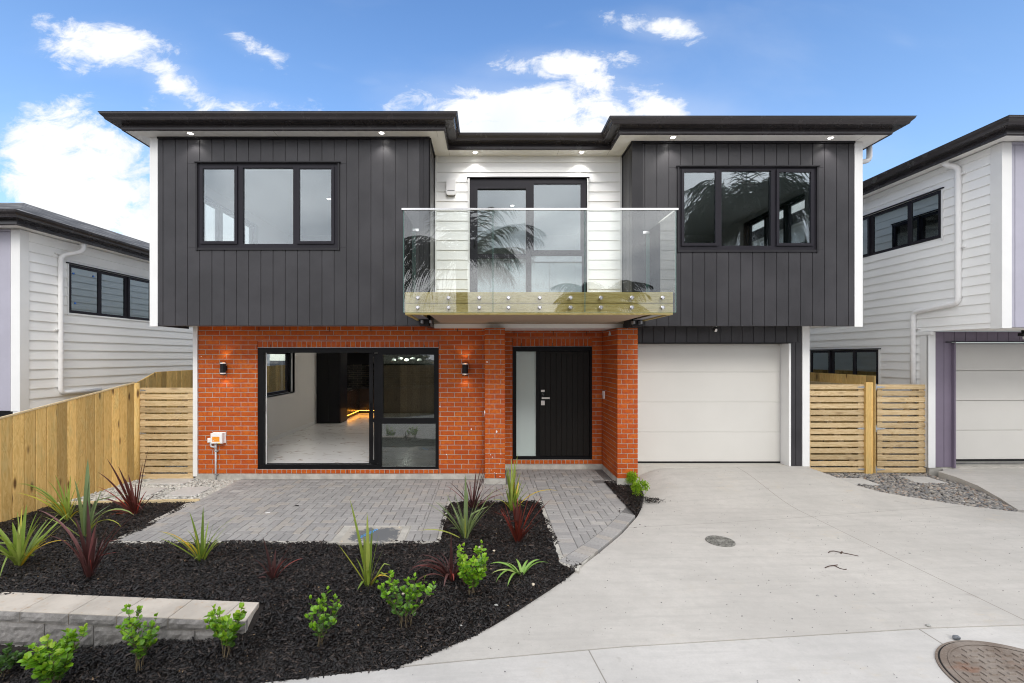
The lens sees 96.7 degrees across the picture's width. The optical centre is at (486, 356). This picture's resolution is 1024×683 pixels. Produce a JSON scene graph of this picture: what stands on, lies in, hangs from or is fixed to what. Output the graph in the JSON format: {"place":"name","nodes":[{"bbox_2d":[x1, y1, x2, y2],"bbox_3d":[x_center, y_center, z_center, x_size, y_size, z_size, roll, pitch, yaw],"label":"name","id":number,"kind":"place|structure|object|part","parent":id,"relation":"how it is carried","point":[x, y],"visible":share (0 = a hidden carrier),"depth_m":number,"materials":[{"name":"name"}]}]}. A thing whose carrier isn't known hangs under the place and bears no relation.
{"place":"outdoors","nodes":[
{"label":"outdoors","id":0,"kind":"place"},
{"bbox_2d":[0,500,581,682],"bbox_3d":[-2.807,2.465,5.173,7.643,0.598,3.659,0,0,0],"label":"bark mulch","id":1,"kind":"object","parent":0,"point":[306,576],"visible":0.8,"depth_m":4.37,"materials":[{"name":"black wood"}]},
{"bbox_2d":[0,642,36,679],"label":"leafy shrub","id":2,"kind":"object","parent":1,"relation":"on","point":[7,659],"visible":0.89,"depth_m":3.69,"materials":[{"name":"green plant"}]},
{"bbox_2d":[0,505,78,575],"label":"flax plant","id":3,"kind":"object","parent":1,"relation":"on","point":[16,554],"visible":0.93,"depth_m":4.83,"materials":[{"name":"green plant"}]},
{"bbox_2d":[16,623,87,682],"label":"leafy shrub","id":4,"kind":"object","parent":1,"relation":"on","point":[57,664],"visible":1,"depth_m":3.48,"materials":[{"name":"green plant"}]},
{"bbox_2d":[20,475,83,520],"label":"flax plant","id":5,"kind":"object","parent":1,"relation":"on","point":[63,509],"visible":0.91,"depth_m":6.22,"materials":[{"name":"green plant"}]},
{"bbox_2d":[0,382,134,521],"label":"timber fence","id":6,"kind":"object","parent":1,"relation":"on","point":[63,441],"visible":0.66,"depth_m":6.92,"materials":[{"name":"beige wood"}]},
{"bbox_2d":[46,461,131,536],"bbox_3d":[-4.883,1.753,5.636,1.054,0.980,0.431,0,0,-16],"label":"flax plant","id":7,"kind":"object","parent":1,"relation":"on","point":[83,513],"visible":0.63,"depth_m":5.60,"materials":[{"name":"green plant"}]},
{"bbox_2d":[39,500,139,579],"bbox_3d":[-4.013,1.843,4.567,1.140,0.803,0.418,0,0,0],"label":"flax plant","id":8,"kind":"object","parent":1,"relation":"on","point":[87,557],"visible":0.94,"depth_m":4.58,"materials":[{"name":"red plant"}]},
{"bbox_2d":[57,499,199,504],"bbox_3d":[-5.409,2.249,6.893,2.030,0.142,0.045,0,0,-4],"label":"garden edging","id":9,"kind":"object","parent":1,"relation":"on","point":[167,500],"visible":0.21,"depth_m":6.90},
{"bbox_2d":[0,592,258,647],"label":"retaining wall","id":10,"kind":"structure","parent":1,"relation":"on","point":[27,619],"depth_m":3.92,"materials":[{"name":"concrete"}]},
{"bbox_2d":[98,448,166,514],"bbox_3d":[-5.057,1.771,6.404,1.003,1.002,0.346,0,0,0],"label":"cordyline","id":11,"kind":"object","parent":1,"relation":"on","point":[132,502],"visible":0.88,"depth_m":6.44,"materials":[{"name":"red plant"}]},
{"bbox_2d":[115,604,159,672],"bbox_3d":[-2.721,2.215,3.580,0.285,0.542,0.279,0,0,0],"label":"leafy shrub","id":12,"kind":"object","parent":1,"relation":"on","point":[144,642],"visible":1,"depth_m":3.57,"materials":[{"name":"green plant"}]},
{"bbox_2d":[163,510,233,562],"bbox_3d":[-3.148,2.028,4.953,0.806,0.775,0.473,0,0,-27],"label":"flax plant","id":13,"kind":"object","parent":1,"relation":"on","point":[200,551],"visible":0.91,"depth_m":4.97,"materials":[{"name":"green plant"}]},
{"bbox_2d":[203,602,246,659],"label":"leafy shrub","id":14,"kind":"object","parent":1,"relation":"on","point":[225,628],"visible":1,"depth_m":3.61,"materials":[{"name":"green plant"}]},
{"bbox_2d":[256,539,302,579],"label":"flax plant","id":15,"kind":"object","parent":1,"relation":"on","point":[273,568],"visible":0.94,"depth_m":4.57,"materials":[{"name":"red plant"}]},
{"bbox_2d":[304,586,341,646],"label":"leafy shrub","id":16,"kind":"object","parent":1,"relation":"on","point":[327,620],"visible":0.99,"depth_m":3.68,"materials":[{"name":"green plant"}]},
{"bbox_2d":[340,501,389,589],"bbox_3d":[-1.188,1.817,4.384,0.548,0.861,0.304,0,0,0],"label":"flax plant","id":17,"kind":"object","parent":1,"relation":"on","point":[366,552],"visible":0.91,"depth_m":4.43,"materials":[{"name":"green plant"}]},
{"bbox_2d":[376,570,435,629],"bbox_3d":[-0.693,2.071,3.879,0.501,0.462,0.337,0,0,-13],"label":"leafy shrub","id":18,"kind":"object","parent":1,"relation":"on","point":[411,594],"visible":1,"depth_m":3.88,"materials":[{"name":"green plant"}]},
{"bbox_2d":[408,535,469,584],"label":"flax plant","id":19,"kind":"object","parent":1,"relation":"on","point":[445,572],"visible":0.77,"depth_m":4.54,"materials":[{"name":"red plant"}]},
{"bbox_2d":[425,475,496,538],"bbox_3d":[-0.341,1.847,5.624,0.866,0.804,0.574,0,0,-35],"label":"flax plant","id":20,"kind":"object","parent":1,"relation":"on","point":[466,525],"visible":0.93,"depth_m":5.60,"materials":[{"name":"green plant"}]},
{"bbox_2d":[457,540,488,594],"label":"leafy shrub","id":21,"kind":"object","parent":1,"relation":"on","point":[469,576],"visible":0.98,"depth_m":4.25,"materials":[{"name":"green plant"}]},
{"bbox_2d":[447,465,505,508],"bbox_3d":[-0.175,1.893,6.679,0.875,0.709,0.554,0,0,-32],"label":"cordyline","id":22,"kind":"object","parent":1,"relation":"on","point":[473,500],"visible":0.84,"depth_m":6.70,"materials":[{"name":"red plant"}]},
{"bbox_2d":[491,559,543,583],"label":"strap leaf plant","id":23,"kind":"object","parent":1,"relation":"on","point":[524,568],"visible":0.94,"depth_m":4.67,"materials":[{"name":"green plant"}]},
{"bbox_2d":[496,494,548,542],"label":"flax plant","id":24,"kind":"object","parent":1,"relation":"on","point":[518,534],"visible":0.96,"depth_m":5.51,"materials":[{"name":"red plant"}]},
{"bbox_2d":[498,454,555,510],"bbox_3d":[0.544,1.819,6.553,0.736,0.860,0.602,0,0,-35],"label":"flax plant","id":25,"kind":"object","parent":1,"relation":"on","point":[513,494],"visible":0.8,"depth_m":6.59,"materials":[{"name":"green plant"}]},
{"bbox_2d":[109,469,628,573],"bbox_3d":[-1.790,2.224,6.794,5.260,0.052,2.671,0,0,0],"label":"patio paving","id":26,"kind":"structure","parent":0,"point":[259,502],"depth_m":6.59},
{"bbox_2d":[331,526,410,546],"bbox_3d":[-1.420,2.228,5.647,0.870,0.084,0.555,0,0,0],"label":"service cover","id":27,"kind":"object","parent":26,"relation":"in","point":[346,535],"visible":0.77,"depth_m":5.62,"materials":[{"name":"concrete"}]},
{"bbox_2d":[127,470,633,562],"bbox_3d":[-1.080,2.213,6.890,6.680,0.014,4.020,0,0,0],"label":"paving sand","id":28,"kind":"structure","parent":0,"point":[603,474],"depth_m":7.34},
{"bbox_2d":[0,0,1023,242],"label":"sky","id":29,"kind":"structure","parent":0,"point":[955,66],"materials":[{"name":"blue"}]},
{"bbox_2d":[505,469,634,565],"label":"entry path","id":30,"kind":"structure","parent":0,"point":[612,531],"depth_m":6.55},
{"bbox_2d":[265,625,1023,682],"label":"street","id":31,"kind":"structure","parent":0,"point":[905,656],"depth_m":3.37,"materials":[{"name":"concrete"}]},
{"bbox_2d":[952,635,960,639],"bbox_3d":[3.675,2.196,3.560,0.063,0.034,0.036,0,0,0],"label":"stone","id":32,"kind":"object","parent":31,"relation":"on","point":[956,637],"visible":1,"depth_m":3.55,"materials":[{"name":"grey stone"}]},
{"bbox_2d":[935,640,1023,682],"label":"manhole cover","id":33,"kind":"object","parent":31,"relation":"on","point":[965,661],"visible":1,"depth_m":3.28,"materials":[{"name":"metal"}]},
{"bbox_2d":[400,466,1023,667],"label":"driveway","id":34,"kind":"structure","parent":0,"point":[641,584],"depth_m":4.68,"materials":[{"name":"concrete"}]},
{"bbox_2d":[412,474,1022,682],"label":"grit","id":35,"kind":"object","parent":34,"relation":"on","point":[790,585],"visible":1,"depth_m":4.59,"materials":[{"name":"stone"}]},
{"bbox_2d":[705,535,735,546],"bbox_3d":[2.803,2.217,5.464,0.326,0.022,0.326,0,0,0],"label":"drain grate","id":36,"kind":"object","parent":34,"relation":"on","point":[721,541],"visible":1,"depth_m":5.45,"materials":[{"name":"metal"}]},
{"bbox_2d":[637,463,809,475],"bbox_3d":[4.220,2.109,8.383,3.120,0.282,0.475,0,0,0],"label":"garage apron","id":37,"kind":"object","parent":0,"point":[642,468],"visible":0.14,"depth_m":8.24,"materials":[{"name":"concrete"}]},
{"bbox_2d":[938,468,1023,511],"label":"driveway","id":38,"kind":"structure","parent":0,"point":[1005,486],"depth_m":7.58,"materials":[{"name":"concrete"}]},
{"bbox_2d":[810,115,1023,477],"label":"neighbour house","id":39,"kind":"structure","parent":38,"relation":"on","point":[943,273],"depth_m":8.28,"materials":[{"name":"white paint"}]},
{"bbox_2d":[810,348,880,383],"bbox_3d":[7.992,0.446,10.212,0.120,1.239,1.984,0,0,-1],"label":"window","id":40,"kind":"structure","parent":39,"relation":"in","point":[833,361],"depth_m":10.10,"materials":[{"name":"glass"}]},
{"bbox_2d":[863,187,943,257],"bbox_3d":[8.018,-2.514,8.877,0.120,0.917,1.824,0,0,-1],"label":"window","id":41,"kind":"structure","parent":39,"relation":"in","point":[919,220],"depth_m":8.73,"materials":[{"name":"glass"}]},
{"bbox_2d":[956,343,1023,462],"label":"garage door","id":42,"kind":"structure","parent":39,"relation":"in","point":[989,376],"depth_m":8.50,"materials":[{"name":"paint"}]},
{"bbox_2d":[1018,330,1023,338],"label":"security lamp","id":43,"kind":"object","parent":39,"relation":"attached to","point":[1021,333],"visible":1,"depth_m":7.89,"materials":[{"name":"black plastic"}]},
{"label":"side path","id":44,"kind":"structure","parent":0,"visible":0},
{"bbox_2d":[134,383,139,480],"bbox_3d":[-6.300,1.485,8.170,0.124,2.030,0.124,0,0,0],"label":"gate post","id":45,"kind":"object","parent":44,"relation":"on","point":[136,431],"visible":0.58,"depth_m":8.13,"materials":[{"name":"beige wood"}]},
{"bbox_2d":[140,388,193,478],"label":"slatted gate","id":46,"kind":"structure","parent":45,"relation":"attached to","point":[187,398],"depth_m":8.19,"materials":[{"name":"wood"}]},
{"bbox_2d":[116,488,166,497],"bbox_3d":[-5.610,2.221,7.390,0.500,0.058,0.460,0,0,0],"label":"stepping stone","id":47,"kind":"object","parent":44,"relation":"on","point":[150,491],"visible":0.57,"depth_m":7.40,"materials":[{"name":"concrete"}]},
{"bbox_2d":[70,466,238,500],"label":"pebbles","id":48,"kind":"object","parent":44,"relation":"on","point":[219,484],"visible":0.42,"depth_m":7.66,"materials":[{"name":"gravel"}]},
{"bbox_2d":[137,370,192,466],"bbox_3d":[-6.512,1.250,12.602,0.200,2.000,8.796,0,0,-1],"label":"timber fence","id":49,"kind":"object","parent":44,"relation":"on","point":[174,379],"visible":0.08,"depth_m":9.24,"materials":[{"name":"brown wood"}]},
{"bbox_2d":[144,477,194,485],"bbox_3d":[-5.580,2.220,8.080,0.680,0.060,0.440,0,0,0],"label":"stepping stone","id":50,"kind":"object","parent":44,"relation":"on","point":[173,481],"visible":0.62,"depth_m":7.99,"materials":[{"name":"concrete"}]},
{"bbox_2d":[164,487,211,497],"bbox_3d":[-4.860,2.221,7.430,0.480,0.058,0.460,0,0,0],"label":"stepping stone","id":51,"kind":"object","parent":44,"relation":"on","point":[188,491],"visible":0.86,"depth_m":7.40,"materials":[{"name":"concrete"}]},
{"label":"side path","id":52,"kind":"structure","parent":0,"visible":0},
{"bbox_2d":[810,372,865,466],"bbox_3d":[7.050,1.265,12.720,0.099,1.870,8.560,0,0,0],"label":"timber fence","id":53,"kind":"object","parent":52,"relation":"on","point":[822,378],"visible":0.09,"depth_m":9.19,"materials":[{"name":"brown wood"}]},
{"bbox_2d":[839,478,879,485],"bbox_3d":[6.346,2.169,7.819,0.524,0.062,0.462,0,0,7],"label":"stepping stone","id":54,"kind":"object","parent":52,"relation":"on","point":[857,481],"visible":0.52,"depth_m":7.80,"materials":[{"name":"concrete"}]},
{"bbox_2d":[861,375,875,473],"bbox_3d":[6.958,1.332,8.328,0.166,1.976,0.185,0,0,0],"label":"gate post","id":55,"kind":"object","parent":52,"relation":"on","point":[869,422],"visible":0.64,"depth_m":8.25,"materials":[{"name":"beige wood"}]},
{"bbox_2d":[810,384,864,471],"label":"slatted gate","id":56,"kind":"structure","parent":55,"relation":"attached to","point":[857,465],"depth_m":8.29,"materials":[{"name":"wood"}]},
{"bbox_2d":[876,384,925,472],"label":"slatted gate","id":57,"kind":"structure","parent":55,"relation":"attached to","point":[918,391],"depth_m":8.29,"materials":[{"name":"wood"}]},
{"bbox_2d":[811,460,1018,511],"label":"pebbles","id":58,"kind":"object","parent":52,"relation":"on","point":[954,493],"visible":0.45,"depth_m":7.35,"materials":[{"name":"gravel"}]},
{"bbox_2d":[899,476,947,483],"bbox_3d":[7.560,2.166,7.900,0.526,0.068,0.443,0,0,5],"label":"stepping stone","id":59,"kind":"object","parent":52,"relation":"on","point":[918,479],"visible":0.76,"depth_m":7.91,"materials":[{"name":"concrete"}]},
{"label":"garden bed","id":60,"kind":"structure","parent":0,"visible":0},
{"bbox_2d":[433,480,663,536],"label":"bark mulch","id":61,"kind":"object","parent":60,"relation":"on","point":[627,497],"visible":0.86,"depth_m":7.07,"materials":[{"name":"black wood"}]},
{"bbox_2d":[631,477,649,495],"bbox_3d":[2.407,2.081,7.202,0.310,0.329,0.305,0,0,0],"label":"dwarf conifer","id":62,"kind":"object","parent":61,"relation":"on","point":[637,485],"visible":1,"depth_m":7.15,"materials":[{"name":"green plant"}]},
{"bbox_2d":[624,471,639,483],"bbox_3d":[2.477,2.095,7.783,0.250,0.300,0.259,0,0,0],"label":"dwarf conifer","id":63,"kind":"object","parent":60,"relation":"on","point":[631,476],"visible":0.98,"depth_m":7.78,"materials":[{"name":"green plant"}]},
{"bbox_3d":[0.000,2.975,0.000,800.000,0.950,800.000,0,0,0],"label":"ground","id":64,"kind":"structure","parent":0,"visible":0},
{"bbox_2d":[0,203,192,416],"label":"neighbour house","id":65,"kind":"structure","parent":64,"relation":"on","point":[74,308],"depth_m":8.86,"materials":[{"name":"white paint"}]},
{"bbox_2d":[66,262,149,320],"bbox_3d":[-8.056,-1.312,9.807,0.120,1.014,2.162,0,0,2],"label":"window","id":66,"kind":"structure","parent":65,"relation":"in","point":[90,291],"depth_m":9.64,"materials":[{"name":"glass"}]},
{"bbox_2d":[98,111,915,485],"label":"house","id":67,"kind":"structure","parent":64,"relation":"on","point":[652,247],"depth_m":8.08,"materials":[{"name":"grey paint"}]},
{"bbox_2d":[207,432,225,479],"bbox_3d":[-4.847,1.788,8.143,0.306,0.864,0.110,0,0,0],"label":"junction box","id":68,"kind":"object","parent":67,"relation":"attached to","point":[216,438],"visible":1,"depth_m":8.14,"materials":[{"name":"white plastic"}]},
{"bbox_2d":[220,362,226,374],"bbox_3d":[-4.702,0.205,8.134,0.104,0.232,0.125,0,0,0],"label":"wall lamp","id":69,"kind":"object","parent":67,"relation":"attached to","point":[223,368],"visible":1,"depth_m":8.08,"materials":[{"name":"black plastic"}]},
{"bbox_2d":[205,198,253,243],"bbox_3d":[-5.470,-2.614,9.610,0.120,0.919,2.070,0,0,0],"label":"window","id":70,"kind":"structure","parent":67,"relation":"in","point":[219,222],"depth_m":9.27,"materials":[{"name":"glass"}]},
{"bbox_2d":[194,161,340,250],"bbox_3d":[-3.575,-2.459,7.460,2.378,1.448,0.120,0,0,0],"label":"window","id":71,"kind":"structure","parent":67,"relation":"in","point":[238,243],"depth_m":7.44,"materials":[{"name":"metal"}]},
{"bbox_2d":[265,353,289,395],"bbox_3d":[-5.230,0.411,10.650,0.120,1.109,2.690,0,0,0],"label":"window","id":72,"kind":"structure","parent":67,"relation":"in","point":[278,364],"depth_m":11.42,"materials":[{"name":"glass"}]},
{"bbox_2d":[317,353,346,422],"bbox_3d":[-4.695,0.782,13.816,0.710,2.385,0.668,0,0,0],"label":"tall cabinet","id":73,"kind":"object","parent":67,"relation":"on","point":[331,387],"visible":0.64,"depth_m":13.48,"materials":[{"name":"black paint"}]},
{"bbox_3d":[-4.865,0.760,13.490,0.330,2.280,0.017,0,0,0],"label":"cabinet door","id":74,"kind":"part","parent":73,"relation":"part of","materials":[{"name":"black paint"}]},
{"bbox_3d":[-4.525,0.760,13.490,0.330,2.280,0.017,0,0,0],"label":"cabinet door","id":75,"kind":"part","parent":73,"relation":"part of","materials":[{"name":"black paint"}]},
{"bbox_2d":[257,347,438,468],"bbox_3d":[-2.498,0.927,8.262,3.266,2.192,0.136,0,0,0],"label":"sliding door","id":76,"kind":"structure","parent":67,"relation":"in","point":[378,353],"depth_m":8.21,"materials":[{"name":"black metal"}]},
{"bbox_2d":[347,353,433,418],"bbox_3d":[-2.420,0.780,15.279,5.240,2.380,2.238,0,0,0],"label":"kitchen bench","id":77,"kind":"object","parent":67,"relation":"on","point":[408,388],"visible":0.43,"depth_m":15.90,"materials":[{"name":"stone"}]},
{"bbox_2d":[446,179,455,196],"bbox_3d":[-0.635,-2.996,8.095,0.164,0.286,0.074,0,0,0],"label":"alarm box","id":78,"kind":"object","parent":67,"relation":"attached to","point":[450,187],"visible":1,"depth_m":8.06,"materials":[{"name":"white plastic"}]},
{"bbox_2d":[462,362,467,375],"bbox_3d":[-0.385,0.218,8.134,0.104,0.232,0.125,0,0,0],"label":"wall lamp","id":79,"kind":"object","parent":67,"relation":"attached to","point":[464,368],"visible":1,"depth_m":8.07,"materials":[{"name":"black plastic"}]},
{"bbox_2d":[467,177,589,291],"bbox_3d":[0.741,-2.011,8.151,2.181,2.392,0.139,0,0,0],"label":"balcony door","id":80,"kind":"structure","parent":67,"relation":"in","point":[476,183],"depth_m":8.14,"materials":[{"name":"metal"}]},
{"bbox_2d":[512,347,591,458],"bbox_3d":[1.288,0.905,8.965,1.565,2.223,0.130,0,0,0],"label":"front door","id":81,"kind":"structure","parent":67,"relation":"in","point":[552,386],"depth_m":8.98,"materials":[{"name":"black wood"}]},
{"bbox_2d":[637,343,779,462],"bbox_3d":[4.026,0.854,8.474,2.811,2.227,0.112,0,0,0],"label":"garage door","id":82,"kind":"structure","parent":67,"relation":"in","point":[698,402],"depth_m":8.42,"materials":[{"name":"paint"}]},
{"bbox_2d":[676,165,819,252],"bbox_3d":[4.346,-2.459,7.610,2.378,1.443,0.120,0,0,0],"label":"window","id":83,"kind":"structure","parent":67,"relation":"in","point":[774,245],"depth_m":7.58,"materials":[{"name":"metal"}]},
{"bbox_2d":[747,195,804,245],"bbox_3d":[6.230,-2.664,9.765,0.120,1.019,2.160,0,0,0],"label":"window","id":84,"kind":"structure","parent":67,"relation":"in","point":[792,214],"depth_m":9.40,"materials":[{"name":"glass"}]}
]}

